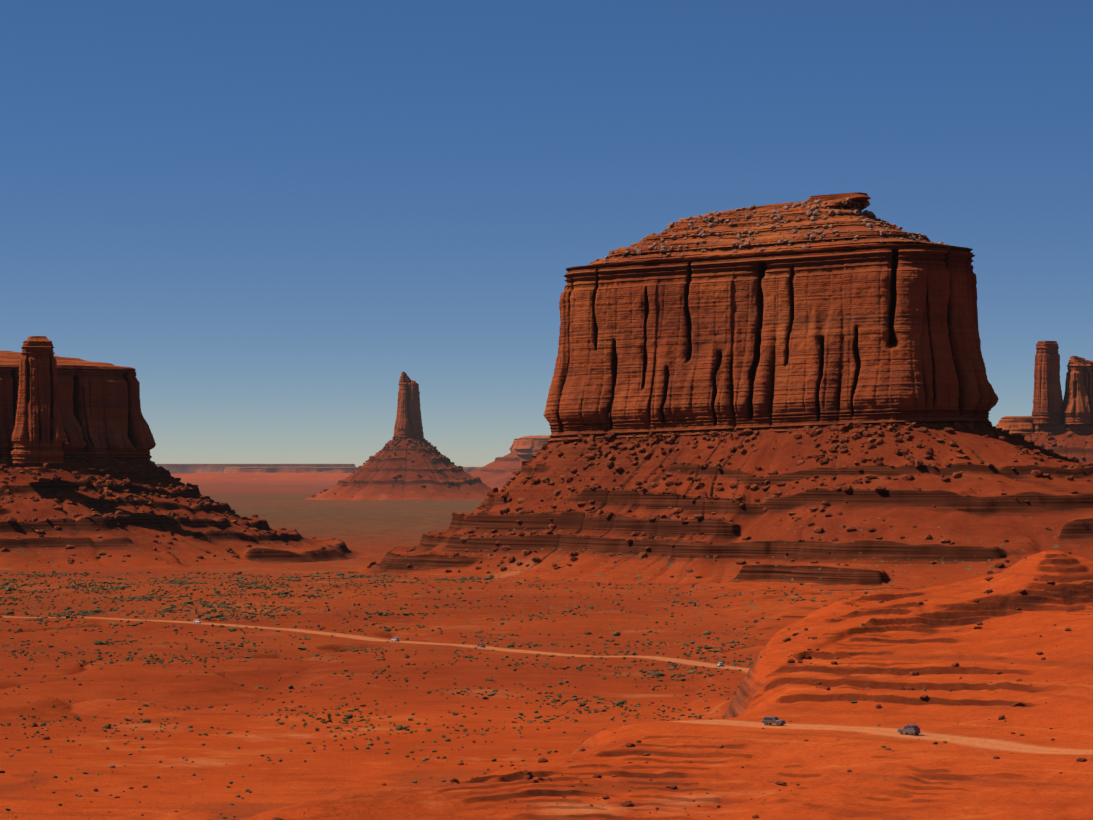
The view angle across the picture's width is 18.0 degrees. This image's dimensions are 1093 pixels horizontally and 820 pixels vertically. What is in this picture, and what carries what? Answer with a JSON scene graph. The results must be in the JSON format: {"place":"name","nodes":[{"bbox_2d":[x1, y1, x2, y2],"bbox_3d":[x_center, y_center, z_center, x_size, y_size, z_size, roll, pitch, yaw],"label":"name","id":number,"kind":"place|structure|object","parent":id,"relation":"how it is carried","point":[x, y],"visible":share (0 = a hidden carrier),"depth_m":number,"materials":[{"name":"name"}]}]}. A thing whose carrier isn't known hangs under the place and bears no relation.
{"place":"outdoors","nodes":[
{"label":"outdoors","id":0,"kind":"place"},
{"bbox_2d":[0,473,1092,819],"bbox_3d":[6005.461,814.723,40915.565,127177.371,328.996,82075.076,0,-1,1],"label":"ground","id":1,"kind":"structure","parent":0,"point":[890,645],"depth_m":1036.07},
{"bbox_2d":[0,455,350,565],"bbox_3d":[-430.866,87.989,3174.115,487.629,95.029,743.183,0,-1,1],"label":"boulders","id":2,"kind":"object","parent":1,"relation":"on","point":[106,479],"visible":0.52,"depth_m":3085.89,"materials":[{"name":"brown stone"}]},
{"bbox_2d":[0,457,374,569],"bbox_3d":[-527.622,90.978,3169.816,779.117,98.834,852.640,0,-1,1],"label":"talus","id":3,"kind":"structure","parent":1,"relation":"on","point":[31,548],"depth_m":3032.37,"materials":[{"name":"brown stone"}]},
{"bbox_2d":[11,336,65,462],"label":"pillar","id":4,"kind":"structure","parent":3,"relation":"on","point":[38,435],"depth_m":3025.08,"materials":[{"name":"brown stone"}]},
{"bbox_2d":[0,351,155,462],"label":"butte","id":5,"kind":"object","parent":3,"relation":"on","point":[100,411],"visible":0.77,"depth_m":3163.19,"materials":[{"name":"brown stone"}]},
{"bbox_2d":[156,464,355,473],"bbox_3d":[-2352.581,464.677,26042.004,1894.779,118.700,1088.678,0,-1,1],"label":"distant mesa","id":6,"kind":"structure","parent":1,"relation":"on","point":[192,468],"depth_m":25607.21,"materials":[{"name":"brown stone"}]},
{"bbox_2d":[224,467,358,472],"bbox_3d":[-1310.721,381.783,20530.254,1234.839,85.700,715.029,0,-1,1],"label":"distant mesa","id":7,"kind":"structure","parent":1,"relation":"on","point":[289,469],"depth_m":20234.11,"materials":[{"name":"brown stone"}]},
{"bbox_2d":[305,437,491,500],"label":"talus slope","id":8,"kind":"structure","parent":1,"relation":"on","point":[376,483],"depth_m":7905.22,"materials":[{"name":"brown stone"}]},
{"bbox_2d":[311,434,488,497],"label":"boulders","id":9,"kind":"object","parent":8,"relation":"on","point":[398,439],"visible":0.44,"depth_m":7973.36,"materials":[{"name":"brown stone"}]},
{"bbox_2d":[393,372,423,438],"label":"spire","id":10,"kind":"structure","parent":8,"relation":"on","point":[407,425],"depth_m":7999.07,"materials":[{"name":"brown stone"}]},
{"bbox_2d":[409,380,419,415],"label":"rock spire","id":11,"kind":"structure","parent":10,"relation":"attached to","point":[414,406],"depth_m":8000.63,"materials":[{"name":"brown stone"}]},
{"bbox_2d":[463,467,480,472],"bbox_3d":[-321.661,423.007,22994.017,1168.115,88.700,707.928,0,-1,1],"label":"distant mesa","id":12,"kind":"structure","parent":1,"relation":"on","point":[467,469],"depth_m":22683.12,"materials":[{"name":"brown stone"}]},
{"bbox_2d":[468,451,532,489],"bbox_3d":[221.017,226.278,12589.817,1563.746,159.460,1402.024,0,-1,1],"label":"talus slope","id":13,"kind":"structure","parent":1,"relation":"on","point":[497,473],"depth_m":12333.60,"materials":[{"name":"brown stone"}]},
{"bbox_2d":[509,435,550,454],"bbox_3d":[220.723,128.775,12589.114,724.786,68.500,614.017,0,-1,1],"label":"mesa","id":14,"kind":"structure","parent":13,"relation":"on","point":[527,445],"depth_m":12316.97,"materials":[{"name":"brown stone"}]},
{"bbox_2d":[0,571,1020,819],"bbox_3d":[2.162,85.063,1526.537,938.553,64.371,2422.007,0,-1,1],"label":"shrubs","id":15,"kind":"object","parent":1,"relation":"on","point":[280,595],"visible":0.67,"depth_m":1794.06,"materials":[{"name":"green plant"}]},
{"bbox_2d":[0,551,1092,819],"bbox_3d":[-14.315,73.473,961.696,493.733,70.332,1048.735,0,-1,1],"label":"hill rocks","id":16,"kind":"object","parent":1,"relation":"on","point":[782,783],"visible":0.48,"depth_m":798.23,"materials":[{"name":"red stone"}]},
{"bbox_2d":[349,422,1092,586],"bbox_3d":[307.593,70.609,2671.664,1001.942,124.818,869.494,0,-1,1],"label":"talus slope","id":17,"kind":"structure","parent":1,"relation":"on","point":[984,522],"depth_m":2552.82,"materials":[{"name":"brown stone"}]},
{"bbox_2d":[367,420,1092,577],"bbox_3d":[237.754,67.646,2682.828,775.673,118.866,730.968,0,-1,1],"label":"boulders","id":18,"kind":"object","parent":17,"relation":"on","point":[862,430],"visible":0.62,"depth_m":2622.86,"materials":[{"name":"brown stone"}]},
{"bbox_2d":[544,192,998,441],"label":"butte","id":19,"kind":"object","parent":17,"relation":"on","point":[862,329],"visible":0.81,"depth_m":2679.38,"materials":[{"name":"brown stone"}]},
{"bbox_2d":[589,198,948,263],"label":"boulders","id":20,"kind":"object","parent":19,"relation":"on","point":[813,209],"visible":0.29,"depth_m":2704.52,"materials":[{"name":"brown stone"}]},
{"bbox_2d":[762,716,785,725],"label":"vehicle","id":21,"kind":"object","parent":1,"relation":"on","point":[767,720],"visible":1,"depth_m":729.89,"materials":[{"name":"paint"}]},
{"bbox_2d":[898,724,920,734],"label":"vehicle","id":22,"kind":"object","parent":1,"relation":"on","point":[910,729],"visible":1,"depth_m":705.63,"materials":[{"name":"paint"}]},
{"bbox_2d":[1024,432,1092,463],"bbox_3d":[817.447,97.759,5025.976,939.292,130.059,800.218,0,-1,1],"label":"talus slope","id":23,"kind":"structure","parent":1,"relation":"on","point":[1079,448],"depth_m":4930.41,"materials":[{"name":"brown stone"}]},
{"bbox_2d":[996,416,1092,435],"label":"distant mesa","id":24,"kind":"structure","parent":23,"relation":"on","point":[1023,425],"depth_m":4964.93,"materials":[{"name":"brown stone"}]},
{"bbox_2d":[1031,341,1062,423],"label":"tower","id":25,"kind":"structure","parent":24,"relation":"on","point":[1047,403],"depth_m":4962.12,"materials":[{"name":"brown stone"}]},
{"bbox_2d":[1063,356,1092,423],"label":"tower","id":26,"kind":"structure","parent":24,"relation":"on","point":[1078,403],"depth_m":4955.54,"materials":[{"name":"brown stone"}]},
{"bbox_2d":[1027,432,1092,459],"bbox_3d":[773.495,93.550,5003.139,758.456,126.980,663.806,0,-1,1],"label":"boulders","id":27,"kind":"object","parent":23,"relation":"on","point":[1050,436],"visible":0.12,"depth_m":4940.85,"materials":[{"name":"brown stone"}]},
{"bbox_2d":[0,0,1092,466],"label":"sky","id":28,"kind":"structure","parent":0,"point":[271,213],"materials":[{"name":"blue"}]}
]}

